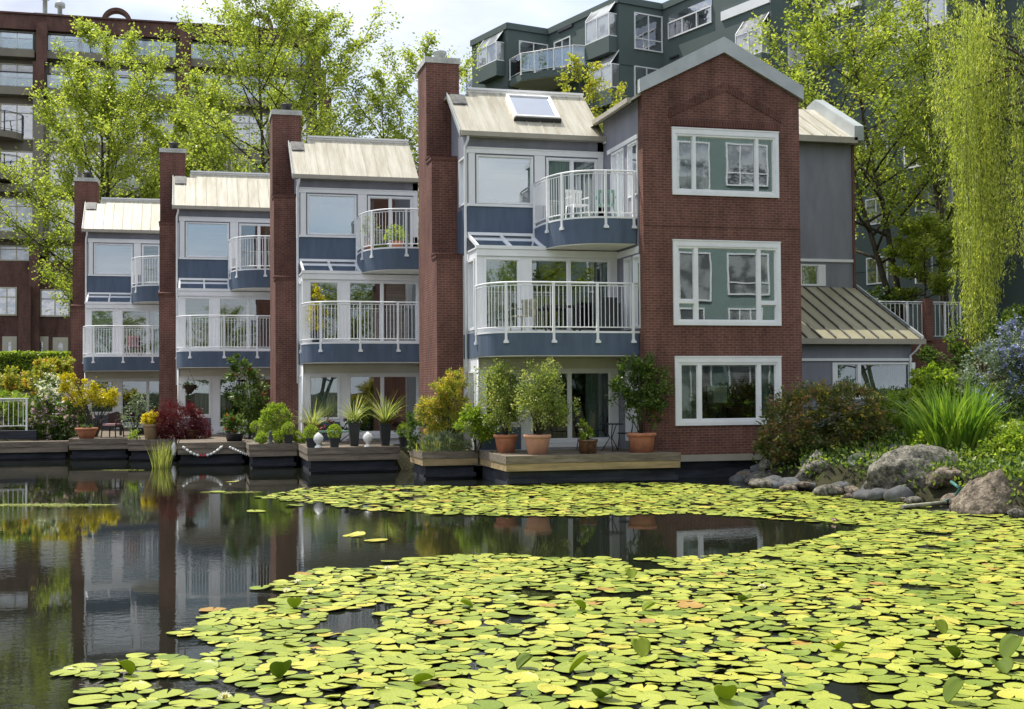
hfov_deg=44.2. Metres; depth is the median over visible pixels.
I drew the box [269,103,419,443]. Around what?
townhouse
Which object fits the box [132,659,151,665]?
lily pad
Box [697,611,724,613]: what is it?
lily pad
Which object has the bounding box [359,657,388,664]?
lily pad
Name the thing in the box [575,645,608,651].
lily pad
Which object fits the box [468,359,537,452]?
potted shrub
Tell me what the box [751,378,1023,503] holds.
ground cover
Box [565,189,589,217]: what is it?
garden chair
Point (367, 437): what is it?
egg ornament
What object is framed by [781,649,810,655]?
lily pad
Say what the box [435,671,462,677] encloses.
lily pad
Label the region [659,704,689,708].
lily pad
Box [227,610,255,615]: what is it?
lily pad
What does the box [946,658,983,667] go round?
lily pad
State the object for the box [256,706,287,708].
lily pad
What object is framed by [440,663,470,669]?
lily pad
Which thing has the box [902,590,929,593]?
lily pad
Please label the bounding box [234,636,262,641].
lily pad
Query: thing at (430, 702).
lily pad
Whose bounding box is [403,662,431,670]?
lily pad
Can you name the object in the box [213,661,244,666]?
lily pad
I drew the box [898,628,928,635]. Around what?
lily pad
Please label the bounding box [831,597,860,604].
lily pad
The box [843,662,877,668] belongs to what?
lily pad
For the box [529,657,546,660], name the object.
lily pad
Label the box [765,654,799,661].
lily pad
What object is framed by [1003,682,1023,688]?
lily pad
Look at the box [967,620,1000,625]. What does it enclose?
lily pad
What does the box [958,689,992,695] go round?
lily pad
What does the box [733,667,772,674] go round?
lily pad
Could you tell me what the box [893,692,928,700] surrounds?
lily pad
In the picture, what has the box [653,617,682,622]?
lily pad
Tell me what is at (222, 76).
window
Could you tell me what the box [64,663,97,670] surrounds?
lily pad
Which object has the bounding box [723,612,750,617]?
lily pad
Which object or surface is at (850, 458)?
stone
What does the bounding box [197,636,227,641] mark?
lily pad
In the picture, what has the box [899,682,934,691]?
lily pad
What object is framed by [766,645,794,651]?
lily pad
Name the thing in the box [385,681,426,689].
lily pad
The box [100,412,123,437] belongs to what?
armchair
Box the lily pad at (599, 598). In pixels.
[585,597,613,600]
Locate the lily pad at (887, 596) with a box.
[872,595,898,597]
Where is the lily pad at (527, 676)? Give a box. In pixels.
[505,671,539,682]
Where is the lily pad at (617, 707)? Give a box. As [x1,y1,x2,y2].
[602,706,632,708]
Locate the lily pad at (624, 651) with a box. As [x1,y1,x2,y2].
[611,649,636,654]
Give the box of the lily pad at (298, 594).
[280,592,308,595]
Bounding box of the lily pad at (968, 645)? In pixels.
[955,643,989,647]
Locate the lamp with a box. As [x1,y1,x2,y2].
[707,386,726,417]
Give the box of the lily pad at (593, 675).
[572,672,608,679]
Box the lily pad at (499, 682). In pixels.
[481,678,514,685]
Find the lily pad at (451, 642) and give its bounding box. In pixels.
[435,639,463,645]
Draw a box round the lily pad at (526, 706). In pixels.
[507,703,542,708]
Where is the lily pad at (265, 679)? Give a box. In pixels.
[252,675,282,682]
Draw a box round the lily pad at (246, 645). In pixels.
[226,641,260,650]
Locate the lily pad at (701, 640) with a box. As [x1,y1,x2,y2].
[686,638,712,644]
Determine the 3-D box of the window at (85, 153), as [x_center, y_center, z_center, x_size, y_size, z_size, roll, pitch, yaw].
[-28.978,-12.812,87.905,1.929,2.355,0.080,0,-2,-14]
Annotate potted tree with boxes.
[303,283,329,341]
[605,351,674,452]
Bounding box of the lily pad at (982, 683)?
[964,679,993,686]
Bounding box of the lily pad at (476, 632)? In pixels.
[463,629,497,635]
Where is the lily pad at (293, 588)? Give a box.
[272,586,300,590]
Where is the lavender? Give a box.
[409,430,473,451]
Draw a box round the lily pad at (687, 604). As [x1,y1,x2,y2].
[676,601,705,607]
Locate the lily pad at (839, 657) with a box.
[828,654,862,661]
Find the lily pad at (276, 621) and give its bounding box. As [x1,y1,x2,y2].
[265,618,292,625]
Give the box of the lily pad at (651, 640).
[647,638,659,642]
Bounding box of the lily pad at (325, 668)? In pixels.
[306,665,335,671]
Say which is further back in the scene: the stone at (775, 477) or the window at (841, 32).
the window at (841, 32)
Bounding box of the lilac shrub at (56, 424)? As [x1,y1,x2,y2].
[17,391,96,439]
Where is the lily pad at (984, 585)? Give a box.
[973,583,1001,587]
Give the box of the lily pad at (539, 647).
[527,645,556,650]
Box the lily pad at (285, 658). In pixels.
[266,656,299,662]
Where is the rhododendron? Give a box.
[750,376,895,462]
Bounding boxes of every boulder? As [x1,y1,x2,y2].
[795,449,831,481]
[863,444,962,489]
[949,468,1022,514]
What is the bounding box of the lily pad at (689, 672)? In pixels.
[677,668,714,676]
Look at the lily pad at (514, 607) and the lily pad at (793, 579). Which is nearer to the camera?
the lily pad at (514, 607)
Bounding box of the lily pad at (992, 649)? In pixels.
[982,647,998,651]
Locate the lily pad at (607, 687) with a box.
[580,684,621,691]
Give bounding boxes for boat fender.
[171,442,176,455]
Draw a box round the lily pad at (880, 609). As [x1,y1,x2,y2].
[861,606,891,612]
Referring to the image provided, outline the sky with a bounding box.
[0,0,667,227]
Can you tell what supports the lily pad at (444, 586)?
on the water
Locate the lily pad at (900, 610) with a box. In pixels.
[889,608,919,612]
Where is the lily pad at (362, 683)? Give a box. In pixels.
[355,680,387,686]
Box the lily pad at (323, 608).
[316,606,344,610]
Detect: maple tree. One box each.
[739,0,1007,321]
[854,0,1023,338]
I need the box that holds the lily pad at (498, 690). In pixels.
[487,687,517,693]
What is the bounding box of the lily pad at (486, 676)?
[471,671,508,680]
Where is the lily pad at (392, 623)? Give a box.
[382,620,408,625]
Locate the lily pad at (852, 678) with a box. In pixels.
[828,673,868,682]
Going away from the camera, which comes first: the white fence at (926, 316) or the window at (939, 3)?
the white fence at (926, 316)
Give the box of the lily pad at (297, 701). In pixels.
[276,698,306,704]
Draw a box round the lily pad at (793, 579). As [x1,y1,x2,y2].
[772,577,799,581]
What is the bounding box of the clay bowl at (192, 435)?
[184,428,197,438]
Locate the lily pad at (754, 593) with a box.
[742,591,771,595]
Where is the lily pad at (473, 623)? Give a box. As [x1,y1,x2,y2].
[452,620,481,627]
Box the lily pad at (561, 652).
[545,650,577,654]
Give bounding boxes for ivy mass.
[393,410,458,451]
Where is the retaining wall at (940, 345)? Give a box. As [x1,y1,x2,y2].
[911,339,1022,367]
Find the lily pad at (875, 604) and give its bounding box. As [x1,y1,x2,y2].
[862,602,891,605]
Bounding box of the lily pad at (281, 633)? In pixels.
[265,631,292,636]
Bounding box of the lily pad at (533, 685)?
[512,681,546,690]
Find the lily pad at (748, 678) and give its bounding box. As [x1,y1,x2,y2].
[727,675,757,681]
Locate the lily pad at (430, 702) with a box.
[417,696,457,708]
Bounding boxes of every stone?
[728,474,743,481]
[739,472,751,476]
[743,472,759,481]
[744,476,760,483]
[750,464,758,471]
[750,478,773,487]
[752,471,775,477]
[758,459,779,470]
[762,475,781,481]
[771,480,778,488]
[777,477,799,488]
[778,479,792,486]
[779,485,798,490]
[790,481,805,489]
[796,481,812,487]
[805,459,829,472]
[806,482,815,489]
[812,484,838,496]
[833,481,849,488]
[834,486,843,494]
[842,493,854,498]
[844,485,858,493]
[846,453,866,461]
[846,460,856,466]
[853,490,868,499]
[865,488,885,500]
[883,485,914,501]
[887,444,905,449]
[903,496,921,503]
[925,471,942,488]
[933,466,964,486]
[940,493,956,504]
[1007,508,1023,518]
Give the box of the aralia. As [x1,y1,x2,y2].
[222,353,271,438]
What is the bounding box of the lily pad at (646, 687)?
[629,684,657,690]
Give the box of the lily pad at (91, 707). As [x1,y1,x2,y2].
[70,706,97,708]
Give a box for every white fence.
[0,398,27,430]
[879,299,960,340]
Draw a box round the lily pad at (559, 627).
[536,624,569,630]
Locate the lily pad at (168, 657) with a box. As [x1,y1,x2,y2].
[156,654,188,660]
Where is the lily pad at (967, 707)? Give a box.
[956,705,980,708]
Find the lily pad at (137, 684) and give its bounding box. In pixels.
[120,680,151,689]
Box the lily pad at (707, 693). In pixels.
[690,690,717,696]
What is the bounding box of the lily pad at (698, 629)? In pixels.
[685,626,713,632]
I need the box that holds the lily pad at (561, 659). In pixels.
[554,657,573,661]
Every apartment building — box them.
[0,0,331,351]
[470,0,1023,338]
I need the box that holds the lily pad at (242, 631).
[229,629,259,632]
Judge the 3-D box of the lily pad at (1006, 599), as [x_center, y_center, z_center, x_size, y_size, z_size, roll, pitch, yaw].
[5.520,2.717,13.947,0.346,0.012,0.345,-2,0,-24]
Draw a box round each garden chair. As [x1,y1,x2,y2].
[126,336,141,355]
[510,299,536,330]
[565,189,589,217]
[596,190,615,215]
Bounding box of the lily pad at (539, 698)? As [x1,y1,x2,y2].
[525,695,555,701]
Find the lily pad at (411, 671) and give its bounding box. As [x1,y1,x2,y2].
[401,668,425,674]
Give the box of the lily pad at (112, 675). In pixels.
[89,672,119,678]
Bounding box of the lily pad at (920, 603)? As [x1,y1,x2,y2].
[898,601,930,605]
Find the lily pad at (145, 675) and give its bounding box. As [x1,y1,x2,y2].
[123,672,159,679]
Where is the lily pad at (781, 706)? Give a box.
[760,703,791,708]
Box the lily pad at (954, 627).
[948,625,965,629]
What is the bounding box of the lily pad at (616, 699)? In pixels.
[597,694,641,704]
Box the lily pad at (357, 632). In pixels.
[344,628,378,636]
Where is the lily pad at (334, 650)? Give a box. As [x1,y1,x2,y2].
[315,647,352,654]
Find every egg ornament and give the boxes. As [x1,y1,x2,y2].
[313,432,322,447]
[363,432,372,446]
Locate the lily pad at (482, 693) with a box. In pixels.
[459,688,491,699]
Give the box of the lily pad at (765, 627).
[758,625,786,630]
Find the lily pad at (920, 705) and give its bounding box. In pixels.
[907,702,939,708]
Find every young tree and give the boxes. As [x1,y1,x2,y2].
[0,14,234,318]
[112,63,266,198]
[131,0,403,195]
[280,29,486,246]
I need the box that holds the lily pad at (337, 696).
[324,694,354,697]
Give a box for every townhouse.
[70,172,159,428]
[158,142,269,436]
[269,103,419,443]
[416,37,925,477]
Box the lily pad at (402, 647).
[382,644,414,649]
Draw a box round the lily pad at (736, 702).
[718,695,758,708]
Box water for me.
[0,458,1023,708]
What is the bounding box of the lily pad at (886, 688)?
[867,685,900,691]
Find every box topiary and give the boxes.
[249,420,262,437]
[281,422,295,443]
[303,424,318,447]
[327,423,341,447]
[396,423,411,445]
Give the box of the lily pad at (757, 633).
[740,630,770,636]
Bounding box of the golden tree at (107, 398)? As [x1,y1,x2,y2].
[55,371,120,436]
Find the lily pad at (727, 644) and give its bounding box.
[714,641,744,647]
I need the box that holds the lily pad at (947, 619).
[933,615,960,624]
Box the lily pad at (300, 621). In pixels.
[289,618,319,624]
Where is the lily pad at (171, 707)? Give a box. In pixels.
[159,706,185,708]
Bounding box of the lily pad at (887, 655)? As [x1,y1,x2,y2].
[862,651,895,659]
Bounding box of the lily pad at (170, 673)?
[156,671,185,676]
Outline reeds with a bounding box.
[144,440,176,467]
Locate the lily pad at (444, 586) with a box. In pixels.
[433,584,458,588]
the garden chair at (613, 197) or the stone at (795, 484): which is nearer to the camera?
the stone at (795, 484)
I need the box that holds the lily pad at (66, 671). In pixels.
[50,666,80,675]
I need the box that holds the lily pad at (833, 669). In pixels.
[814,667,846,672]
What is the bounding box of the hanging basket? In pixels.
[180,373,197,400]
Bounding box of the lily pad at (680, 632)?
[663,629,695,636]
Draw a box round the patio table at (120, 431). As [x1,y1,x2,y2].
[119,416,141,435]
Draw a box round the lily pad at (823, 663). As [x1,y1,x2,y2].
[812,660,838,667]
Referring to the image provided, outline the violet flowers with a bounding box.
[302,417,369,442]
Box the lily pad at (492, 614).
[482,611,508,617]
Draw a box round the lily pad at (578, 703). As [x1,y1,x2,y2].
[566,700,597,707]
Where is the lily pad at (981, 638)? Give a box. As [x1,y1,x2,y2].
[960,635,995,640]
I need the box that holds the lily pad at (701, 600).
[692,598,718,601]
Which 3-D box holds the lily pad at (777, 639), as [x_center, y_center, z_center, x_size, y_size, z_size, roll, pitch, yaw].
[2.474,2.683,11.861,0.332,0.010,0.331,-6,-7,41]
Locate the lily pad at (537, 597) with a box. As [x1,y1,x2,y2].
[528,595,555,599]
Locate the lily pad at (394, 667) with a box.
[377,665,405,669]
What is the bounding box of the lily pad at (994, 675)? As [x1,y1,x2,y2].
[978,672,1011,678]
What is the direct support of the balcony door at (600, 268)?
in the townhouse at (719, 249)
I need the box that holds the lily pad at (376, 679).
[361,676,388,682]
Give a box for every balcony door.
[121,309,158,355]
[142,244,158,284]
[218,297,269,349]
[239,223,269,268]
[347,281,418,341]
[368,196,412,246]
[529,258,611,330]
[546,157,597,220]
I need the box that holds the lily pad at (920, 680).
[905,676,942,685]
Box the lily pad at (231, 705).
[214,703,241,708]
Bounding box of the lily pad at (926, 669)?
[919,666,954,673]
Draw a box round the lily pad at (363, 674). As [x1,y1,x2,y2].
[343,671,371,677]
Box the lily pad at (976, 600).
[960,598,990,602]
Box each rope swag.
[182,446,222,456]
[229,446,247,455]
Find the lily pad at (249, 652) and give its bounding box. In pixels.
[236,650,262,654]
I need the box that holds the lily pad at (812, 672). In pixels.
[792,669,822,676]
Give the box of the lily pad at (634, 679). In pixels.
[619,677,645,681]
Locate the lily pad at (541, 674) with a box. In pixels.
[536,671,559,677]
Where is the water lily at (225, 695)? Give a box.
[218,691,229,698]
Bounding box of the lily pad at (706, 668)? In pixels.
[696,666,725,670]
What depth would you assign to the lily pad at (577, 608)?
13.56 m
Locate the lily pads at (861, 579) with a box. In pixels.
[74,481,1023,708]
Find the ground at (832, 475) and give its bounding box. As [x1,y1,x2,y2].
[0,368,1023,510]
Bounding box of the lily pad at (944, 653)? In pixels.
[923,650,961,658]
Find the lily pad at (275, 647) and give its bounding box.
[255,644,290,651]
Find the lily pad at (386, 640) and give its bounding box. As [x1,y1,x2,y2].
[366,637,395,643]
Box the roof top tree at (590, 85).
[554,52,627,131]
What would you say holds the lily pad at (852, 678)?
on the water
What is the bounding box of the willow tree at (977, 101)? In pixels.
[916,0,1023,363]
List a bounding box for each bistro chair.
[575,416,587,450]
[617,417,633,447]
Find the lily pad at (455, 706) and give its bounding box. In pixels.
[441,704,467,708]
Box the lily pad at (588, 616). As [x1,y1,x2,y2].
[574,613,602,618]
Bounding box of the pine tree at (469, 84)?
[462,72,471,91]
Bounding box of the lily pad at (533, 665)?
[506,661,544,671]
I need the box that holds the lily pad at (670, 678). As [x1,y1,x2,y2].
[644,675,684,681]
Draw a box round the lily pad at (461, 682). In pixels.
[448,678,483,687]
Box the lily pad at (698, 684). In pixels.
[681,681,713,686]
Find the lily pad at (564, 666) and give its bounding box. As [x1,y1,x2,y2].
[554,660,592,672]
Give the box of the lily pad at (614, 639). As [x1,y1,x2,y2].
[599,636,626,642]
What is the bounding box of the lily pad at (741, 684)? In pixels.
[722,681,756,687]
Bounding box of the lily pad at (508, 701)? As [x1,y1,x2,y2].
[497,697,532,706]
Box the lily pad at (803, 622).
[787,620,817,625]
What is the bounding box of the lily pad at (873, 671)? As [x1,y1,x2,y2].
[859,668,887,675]
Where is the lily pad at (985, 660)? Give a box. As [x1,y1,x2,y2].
[969,657,992,663]
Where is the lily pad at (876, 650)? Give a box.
[865,647,896,654]
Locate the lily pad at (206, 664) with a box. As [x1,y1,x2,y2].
[186,659,218,670]
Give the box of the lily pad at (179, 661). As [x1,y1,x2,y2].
[168,658,198,667]
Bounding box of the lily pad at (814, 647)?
[800,643,836,651]
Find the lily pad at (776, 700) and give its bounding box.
[767,697,799,704]
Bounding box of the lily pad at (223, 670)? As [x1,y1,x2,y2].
[216,667,247,674]
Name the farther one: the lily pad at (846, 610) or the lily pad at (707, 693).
the lily pad at (846, 610)
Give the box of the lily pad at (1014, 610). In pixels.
[1001,609,1023,612]
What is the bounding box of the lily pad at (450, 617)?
[430,615,459,620]
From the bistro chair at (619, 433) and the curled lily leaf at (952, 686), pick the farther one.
the bistro chair at (619, 433)
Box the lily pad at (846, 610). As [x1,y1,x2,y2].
[831,608,857,612]
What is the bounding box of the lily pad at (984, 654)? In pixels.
[962,650,999,657]
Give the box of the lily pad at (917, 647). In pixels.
[903,644,935,650]
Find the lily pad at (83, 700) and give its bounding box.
[68,694,111,704]
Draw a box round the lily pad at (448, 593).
[440,591,466,595]
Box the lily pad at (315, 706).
[303,704,331,708]
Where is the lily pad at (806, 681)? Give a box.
[785,676,822,685]
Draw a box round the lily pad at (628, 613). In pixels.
[615,612,643,615]
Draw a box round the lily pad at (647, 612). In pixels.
[636,610,663,614]
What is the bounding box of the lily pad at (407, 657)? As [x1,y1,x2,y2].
[383,653,419,663]
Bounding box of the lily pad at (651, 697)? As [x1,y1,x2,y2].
[636,693,666,701]
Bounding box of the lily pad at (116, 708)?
[107,707,126,708]
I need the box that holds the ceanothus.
[953,314,1023,417]
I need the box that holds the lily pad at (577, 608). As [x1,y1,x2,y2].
[567,606,594,611]
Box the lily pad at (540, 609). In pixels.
[529,606,557,611]
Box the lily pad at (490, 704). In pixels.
[461,700,504,708]
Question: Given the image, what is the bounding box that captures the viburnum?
[31,372,80,411]
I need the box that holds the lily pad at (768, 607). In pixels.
[757,604,785,611]
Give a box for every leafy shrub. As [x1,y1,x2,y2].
[0,387,35,428]
[451,403,503,452]
[865,388,907,432]
[866,285,916,309]
[879,360,962,428]
[914,302,1023,379]
[983,414,1023,438]
[998,399,1023,420]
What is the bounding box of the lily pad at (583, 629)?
[566,627,593,632]
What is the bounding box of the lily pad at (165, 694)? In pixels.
[149,689,184,698]
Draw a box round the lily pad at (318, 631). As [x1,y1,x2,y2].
[300,629,330,632]
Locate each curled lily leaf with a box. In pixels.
[116,658,135,674]
[269,660,291,678]
[287,597,301,607]
[413,668,434,682]
[460,597,472,605]
[516,652,532,669]
[569,651,587,671]
[572,598,585,608]
[591,685,615,697]
[626,568,636,577]
[631,637,650,656]
[642,600,655,610]
[714,684,736,698]
[737,593,751,600]
[825,639,844,649]
[934,619,947,633]
[942,643,960,658]
[943,676,964,703]
[989,657,1013,673]
[999,634,1022,657]
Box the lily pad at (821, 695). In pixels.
[812,692,841,698]
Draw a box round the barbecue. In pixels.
[595,297,620,330]
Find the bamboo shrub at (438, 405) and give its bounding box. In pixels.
[412,365,471,449]
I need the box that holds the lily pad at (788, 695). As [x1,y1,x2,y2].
[776,691,812,699]
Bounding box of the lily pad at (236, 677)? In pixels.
[223,673,258,682]
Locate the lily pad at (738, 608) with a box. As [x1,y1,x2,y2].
[730,606,756,611]
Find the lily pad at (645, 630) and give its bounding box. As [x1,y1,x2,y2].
[633,627,661,632]
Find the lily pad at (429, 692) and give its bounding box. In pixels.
[417,689,446,695]
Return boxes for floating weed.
[0,469,250,506]
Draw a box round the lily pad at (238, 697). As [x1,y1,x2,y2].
[217,693,249,701]
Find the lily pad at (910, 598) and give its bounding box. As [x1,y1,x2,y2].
[895,596,923,600]
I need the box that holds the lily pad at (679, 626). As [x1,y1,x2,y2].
[660,624,686,628]
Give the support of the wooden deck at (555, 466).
on the ground at (832, 475)
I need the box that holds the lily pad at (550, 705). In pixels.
[538,701,569,708]
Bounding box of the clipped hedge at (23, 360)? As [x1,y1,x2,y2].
[0,350,70,389]
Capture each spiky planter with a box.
[289,400,332,434]
[334,395,371,445]
[362,388,410,445]
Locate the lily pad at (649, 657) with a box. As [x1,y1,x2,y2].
[628,653,658,661]
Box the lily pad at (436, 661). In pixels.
[424,660,448,663]
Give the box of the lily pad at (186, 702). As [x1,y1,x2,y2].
[169,699,194,706]
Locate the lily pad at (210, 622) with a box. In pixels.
[197,619,229,624]
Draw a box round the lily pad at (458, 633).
[440,631,472,635]
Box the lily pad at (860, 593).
[850,590,879,595]
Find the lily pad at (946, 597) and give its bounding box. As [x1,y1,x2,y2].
[936,595,963,599]
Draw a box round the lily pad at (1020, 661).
[1013,659,1023,663]
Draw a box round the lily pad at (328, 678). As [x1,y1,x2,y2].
[303,674,338,682]
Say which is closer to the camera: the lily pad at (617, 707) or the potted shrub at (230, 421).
the lily pad at (617, 707)
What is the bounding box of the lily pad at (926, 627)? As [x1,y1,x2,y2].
[902,626,934,629]
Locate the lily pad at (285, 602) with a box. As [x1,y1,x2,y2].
[274,600,304,606]
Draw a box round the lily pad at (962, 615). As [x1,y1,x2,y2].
[953,613,981,618]
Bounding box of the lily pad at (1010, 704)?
[989,699,1023,708]
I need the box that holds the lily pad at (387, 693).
[373,687,416,702]
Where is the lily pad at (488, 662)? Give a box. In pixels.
[476,658,510,667]
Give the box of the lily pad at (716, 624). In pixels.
[705,622,734,627]
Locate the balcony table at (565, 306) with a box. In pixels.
[542,305,583,330]
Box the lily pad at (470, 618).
[452,615,482,620]
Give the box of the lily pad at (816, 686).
[792,683,824,690]
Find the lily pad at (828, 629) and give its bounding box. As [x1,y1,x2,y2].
[812,626,843,631]
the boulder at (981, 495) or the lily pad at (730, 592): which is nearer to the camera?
the lily pad at (730, 592)
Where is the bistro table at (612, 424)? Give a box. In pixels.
[598,423,622,450]
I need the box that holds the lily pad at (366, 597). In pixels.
[350,595,376,599]
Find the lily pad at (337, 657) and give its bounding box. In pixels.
[326,654,355,660]
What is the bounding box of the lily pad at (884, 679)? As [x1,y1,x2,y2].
[868,675,906,682]
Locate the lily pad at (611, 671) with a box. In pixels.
[594,668,622,674]
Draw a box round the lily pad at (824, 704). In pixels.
[806,699,852,708]
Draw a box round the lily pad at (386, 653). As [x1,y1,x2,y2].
[375,651,401,656]
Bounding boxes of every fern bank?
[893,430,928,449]
[976,420,1023,465]
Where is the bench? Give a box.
[318,430,361,444]
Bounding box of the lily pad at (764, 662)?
[750,660,779,665]
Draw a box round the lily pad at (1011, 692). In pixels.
[997,687,1023,699]
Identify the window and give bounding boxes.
[0,30,33,49]
[0,63,32,86]
[0,103,32,140]
[0,150,32,183]
[0,197,32,230]
[0,245,28,260]
[0,287,16,315]
[2,336,16,351]
[40,289,69,316]
[40,336,48,350]
[49,65,77,89]
[49,107,77,141]
[49,152,77,184]
[49,199,73,232]
[49,246,72,261]
[50,33,78,51]
[53,337,67,351]
[82,36,110,53]
[82,109,110,142]
[82,153,110,180]
[87,68,109,89]
[90,309,113,352]
[90,380,113,412]
[94,243,132,274]
[114,37,142,55]
[114,69,142,92]
[114,109,142,144]
[114,155,142,187]
[147,39,175,57]
[147,72,175,93]
[147,111,175,143]
[178,223,178,258]
[184,297,210,346]
[184,378,210,415]
[186,222,228,257]
[191,42,227,60]
[191,74,227,94]
[191,113,227,147]
[231,44,266,61]
[231,75,266,98]
[231,114,267,149]
[231,159,267,172]
[271,47,305,64]
[271,77,306,100]
[299,281,301,341]
[299,375,301,419]
[302,119,306,142]
[307,194,356,235]
[309,280,339,340]
[309,375,339,419]
[458,156,463,207]
[467,258,474,330]
[468,371,475,424]
[476,155,532,204]
[477,30,503,68]
[484,257,519,329]
[485,371,520,423]
[519,40,547,71]
[554,36,570,68]
[585,2,616,44]
[589,50,618,94]
[611,147,623,216]
[623,257,631,329]
[625,370,638,440]
[627,140,637,197]
[632,254,640,328]
[634,12,662,52]
[634,65,657,95]
[671,126,778,197]
[672,239,781,325]
[674,356,781,425]
[735,12,769,53]
[787,29,817,73]
[801,264,825,285]
[823,23,852,55]
[832,362,914,398]
[865,8,881,34]
[865,134,887,166]
[865,198,886,224]
[866,256,887,284]
[891,0,946,37]
[904,135,928,169]
[915,182,952,214]
[915,254,932,283]
[921,44,954,77]
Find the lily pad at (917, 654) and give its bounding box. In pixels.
[895,650,931,657]
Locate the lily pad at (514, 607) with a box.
[506,605,531,608]
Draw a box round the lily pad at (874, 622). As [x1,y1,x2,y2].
[868,620,897,625]
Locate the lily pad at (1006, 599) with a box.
[996,597,1023,602]
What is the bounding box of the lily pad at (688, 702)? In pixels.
[676,699,703,705]
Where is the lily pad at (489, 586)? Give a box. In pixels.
[472,585,498,589]
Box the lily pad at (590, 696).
[568,688,611,701]
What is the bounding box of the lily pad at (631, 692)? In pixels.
[615,688,642,695]
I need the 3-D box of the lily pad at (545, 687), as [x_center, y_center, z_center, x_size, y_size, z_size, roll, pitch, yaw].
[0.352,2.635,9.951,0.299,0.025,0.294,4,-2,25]
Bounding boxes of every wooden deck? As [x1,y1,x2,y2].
[0,440,68,459]
[68,429,140,459]
[127,435,177,460]
[177,434,245,465]
[243,439,297,467]
[294,440,399,473]
[410,448,478,478]
[478,448,680,485]
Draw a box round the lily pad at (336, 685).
[319,683,349,688]
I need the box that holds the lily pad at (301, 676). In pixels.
[285,674,314,678]
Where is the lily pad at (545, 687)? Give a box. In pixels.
[537,683,573,693]
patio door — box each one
[120,380,158,427]
[217,378,269,432]
[346,375,419,438]
[530,371,615,446]
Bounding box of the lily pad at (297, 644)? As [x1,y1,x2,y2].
[283,642,309,646]
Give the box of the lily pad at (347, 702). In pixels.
[342,699,369,706]
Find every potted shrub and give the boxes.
[221,409,247,440]
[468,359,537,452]
[510,356,581,454]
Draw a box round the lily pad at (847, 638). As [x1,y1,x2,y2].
[836,634,870,641]
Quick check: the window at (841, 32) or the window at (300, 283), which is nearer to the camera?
the window at (300, 283)
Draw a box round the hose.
[943,480,961,501]
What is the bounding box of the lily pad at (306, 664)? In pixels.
[291,660,318,668]
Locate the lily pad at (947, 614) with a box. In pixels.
[930,613,958,616]
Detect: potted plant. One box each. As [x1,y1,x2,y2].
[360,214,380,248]
[381,224,407,246]
[575,418,597,453]
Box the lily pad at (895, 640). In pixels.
[875,636,906,644]
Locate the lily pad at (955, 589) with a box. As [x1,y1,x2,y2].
[940,587,968,590]
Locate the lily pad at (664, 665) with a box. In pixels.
[650,663,678,667]
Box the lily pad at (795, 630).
[781,629,808,633]
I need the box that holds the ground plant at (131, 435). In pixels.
[127,428,141,438]
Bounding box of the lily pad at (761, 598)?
[749,596,777,599]
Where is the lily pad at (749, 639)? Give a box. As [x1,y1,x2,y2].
[729,637,761,642]
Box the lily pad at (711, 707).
[690,705,727,708]
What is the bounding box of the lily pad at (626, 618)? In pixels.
[610,616,639,621]
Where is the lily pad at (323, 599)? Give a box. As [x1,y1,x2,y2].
[306,597,334,602]
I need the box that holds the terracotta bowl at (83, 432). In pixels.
[75,424,97,438]
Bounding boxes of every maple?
[146,398,212,439]
[877,211,964,302]
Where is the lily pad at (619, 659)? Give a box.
[602,656,631,662]
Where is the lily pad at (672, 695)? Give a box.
[661,691,695,699]
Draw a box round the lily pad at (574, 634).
[553,631,587,636]
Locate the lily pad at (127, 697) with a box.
[107,693,142,701]
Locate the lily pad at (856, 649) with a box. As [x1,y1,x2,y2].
[839,644,872,653]
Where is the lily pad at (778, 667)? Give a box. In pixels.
[762,663,797,673]
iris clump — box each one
[883,375,1022,454]
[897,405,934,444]
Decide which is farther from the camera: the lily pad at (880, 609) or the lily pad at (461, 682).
the lily pad at (880, 609)
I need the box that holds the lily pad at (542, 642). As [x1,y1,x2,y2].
[527,640,553,644]
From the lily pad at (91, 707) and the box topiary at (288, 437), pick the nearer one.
the lily pad at (91, 707)
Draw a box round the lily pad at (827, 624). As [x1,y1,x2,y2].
[816,622,849,626]
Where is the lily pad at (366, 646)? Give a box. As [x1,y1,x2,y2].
[346,643,375,650]
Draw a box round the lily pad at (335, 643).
[317,640,347,646]
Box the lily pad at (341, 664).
[329,660,362,667]
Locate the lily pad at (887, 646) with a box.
[869,643,903,648]
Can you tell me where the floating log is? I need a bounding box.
[900,501,946,508]
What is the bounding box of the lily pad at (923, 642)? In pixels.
[913,640,942,644]
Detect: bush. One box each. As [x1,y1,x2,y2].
[119,391,155,437]
[253,429,268,443]
[257,401,292,442]
[272,429,284,443]
[293,429,305,442]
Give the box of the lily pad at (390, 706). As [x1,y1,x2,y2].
[374,704,414,708]
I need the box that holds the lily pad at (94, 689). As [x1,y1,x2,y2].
[73,687,106,692]
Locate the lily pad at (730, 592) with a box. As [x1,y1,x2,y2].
[713,591,741,593]
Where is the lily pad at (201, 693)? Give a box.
[188,688,221,698]
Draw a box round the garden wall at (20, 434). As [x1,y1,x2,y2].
[0,430,37,439]
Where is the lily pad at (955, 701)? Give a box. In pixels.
[925,696,970,706]
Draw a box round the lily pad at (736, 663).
[715,661,749,665]
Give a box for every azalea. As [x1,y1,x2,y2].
[0,365,37,408]
[18,355,76,396]
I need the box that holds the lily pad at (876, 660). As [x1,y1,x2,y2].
[861,658,889,664]
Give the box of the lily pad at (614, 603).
[602,601,631,606]
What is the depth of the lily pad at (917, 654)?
11.20 m
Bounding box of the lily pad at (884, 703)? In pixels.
[871,699,907,707]
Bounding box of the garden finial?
[267,430,273,443]
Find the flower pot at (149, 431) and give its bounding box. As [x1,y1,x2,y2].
[140,409,159,438]
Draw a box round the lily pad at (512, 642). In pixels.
[504,638,529,645]
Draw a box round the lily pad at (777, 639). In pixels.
[758,637,792,641]

